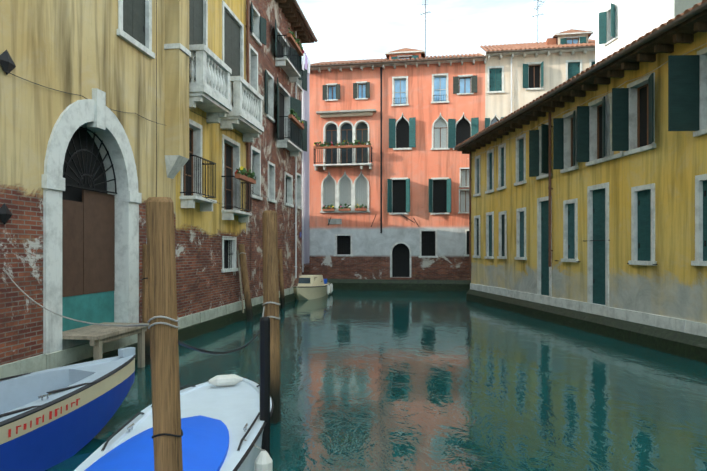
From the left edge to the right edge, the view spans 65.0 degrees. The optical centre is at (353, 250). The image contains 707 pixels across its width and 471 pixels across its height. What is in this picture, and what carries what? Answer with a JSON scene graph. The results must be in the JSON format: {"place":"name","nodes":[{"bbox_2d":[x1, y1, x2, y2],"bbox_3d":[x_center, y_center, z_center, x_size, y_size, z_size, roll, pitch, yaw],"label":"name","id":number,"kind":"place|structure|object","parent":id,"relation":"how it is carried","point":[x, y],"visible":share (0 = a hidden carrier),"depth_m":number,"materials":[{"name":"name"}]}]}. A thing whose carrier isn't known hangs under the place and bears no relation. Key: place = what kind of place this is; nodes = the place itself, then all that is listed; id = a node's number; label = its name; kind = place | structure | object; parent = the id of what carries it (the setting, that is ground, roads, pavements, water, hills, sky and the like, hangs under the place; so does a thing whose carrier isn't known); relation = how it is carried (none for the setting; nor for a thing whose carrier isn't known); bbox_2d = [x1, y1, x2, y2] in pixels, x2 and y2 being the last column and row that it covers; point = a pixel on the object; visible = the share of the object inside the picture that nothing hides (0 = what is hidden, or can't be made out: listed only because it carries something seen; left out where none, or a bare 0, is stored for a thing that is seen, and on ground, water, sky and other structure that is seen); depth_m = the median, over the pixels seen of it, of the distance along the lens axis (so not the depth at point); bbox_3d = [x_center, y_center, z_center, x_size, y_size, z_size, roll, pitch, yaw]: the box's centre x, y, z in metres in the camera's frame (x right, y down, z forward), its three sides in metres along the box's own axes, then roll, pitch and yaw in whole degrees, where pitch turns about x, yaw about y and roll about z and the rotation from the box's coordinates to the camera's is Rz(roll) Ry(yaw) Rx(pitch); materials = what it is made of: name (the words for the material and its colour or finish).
{"place":"outdoors","nodes":[
{"label":"outdoors","id":0,"kind":"place"},
{"bbox_2d":[45,290,706,470],"bbox_3d":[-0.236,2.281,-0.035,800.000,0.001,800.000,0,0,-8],"label":"water","id":1,"kind":"structure","parent":0,"point":[411,381],"depth_m":9.03,"materials":[{"name":"teal liquid"}]},
{"bbox_2d":[0,347,135,470],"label":"boat","id":2,"kind":"object","parent":1,"relation":"on","point":[50,418],"visible":1,"depth_m":6.24,"materials":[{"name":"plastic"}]},
{"bbox_2d":[3,197,182,470],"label":"mooring pole","id":3,"kind":"object","parent":1,"relation":"in","point":[163,323],"visible":1,"depth_m":3.23,"materials":[{"name":"brown wood"}]},
{"bbox_2d":[0,0,190,378],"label":"house","id":4,"kind":"structure","parent":1,"relation":"in","point":[77,181],"depth_m":10.18,"materials":[{"name":"paint"}]},
{"bbox_2d":[176,0,263,341],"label":"house","id":5,"kind":"structure","parent":4,"relation":"attached to","point":[225,94],"depth_m":15.87,"materials":[{"name":"paint"}]},
{"bbox_2d":[2,0,706,312],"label":"wall cables and signs","id":6,"kind":"object","parent":4,"relation":"attached to","point":[266,196],"visible":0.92,"depth_m":14.15,"materials":[{"name":"metal"}]},
{"bbox_2d":[142,244,150,364],"bbox_3d":[-4.125,1.577,11.172,0.277,3.413,0.292,0,0,-8],"label":"mooring pole","id":7,"kind":"object","parent":1,"relation":"in","point":[145,307],"visible":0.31,"depth_m":11.08,"materials":[{"name":"brown wood"}]},
{"bbox_2d":[74,374,273,470],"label":"covered boat","id":8,"kind":"object","parent":1,"relation":"on","point":[222,425],"visible":0.85,"depth_m":5.26,"materials":[{"name":"plastic"}]},
{"bbox_2d":[178,210,280,423],"bbox_3d":[-1.052,1.377,5.423,0.273,3.815,4.287,0,0,-1],"label":"mooring pole","id":9,"kind":"object","parent":1,"relation":"in","point":[270,304],"visible":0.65,"depth_m":7.35,"materials":[{"name":"brown wood"}]},
{"bbox_2d":[238,244,253,321],"bbox_3d":[-3.385,1.543,17.776,0.634,3.503,0.239,0,0,13],"label":"mooring pole","id":10,"kind":"object","parent":1,"relation":"in","point":[246,290],"visible":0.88,"depth_m":17.71,"materials":[{"name":"brown wood"}]},
{"bbox_2d":[260,317,269,454],"bbox_3d":[-0.933,1.991,5.825,0.111,2.580,0.107,0,0,-28],"label":"mooring post","id":11,"kind":"object","parent":1,"relation":"in","point":[265,369],"visible":0.85,"depth_m":5.78,"materials":[{"name":"wood"}]},
{"bbox_2d":[278,249,284,308],"bbox_3d":[-2.801,1.617,21.769,0.368,3.339,0.178,0,0,22],"label":"mooring pole","id":12,"kind":"object","parent":1,"relation":"in","point":[281,283],"visible":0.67,"depth_m":21.71,"materials":[{"name":"brown wood"}]},
{"bbox_2d":[246,0,317,315],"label":"brick house","id":13,"kind":"structure","parent":1,"relation":"in","point":[281,32],"depth_m":22.65,"materials":[{"name":"brick"},{"name":"plaster"},{"name":"stone"}]},
{"bbox_2d":[302,63,310,274],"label":"lilac house","id":14,"kind":"structure","parent":1,"relation":"on","point":[305,194],"depth_m":32.47,"materials":[{"name":"paint"}]},
{"bbox_2d":[293,275,332,299],"bbox_3d":[-2.139,1.887,27.181,1.980,1.288,4.641,0,0,3],"label":"cabin boat","id":15,"kind":"object","parent":1,"relation":"on","point":[309,287],"visible":0.77,"depth_m":26.29,"materials":[{"name":"plastic"}]},
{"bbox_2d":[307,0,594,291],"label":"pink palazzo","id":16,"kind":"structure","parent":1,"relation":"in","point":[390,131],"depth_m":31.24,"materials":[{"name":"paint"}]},
{"bbox_2d":[454,0,706,362],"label":"yellow building","id":17,"kind":"structure","parent":1,"relation":"on","point":[622,168],"depth_m":14.70,"materials":[{"name":"paint"}]},
{"bbox_2d":[296,0,594,63],"label":"sky","id":18,"kind":"structure","parent":0,"point":[344,30],"materials":[{"name":"white"}]},
{"bbox_2d":[595,0,673,63],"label":"white building","id":19,"kind":"structure","parent":0,"point":[619,24],"depth_m":24.95,"materials":[{"name":"paint"}]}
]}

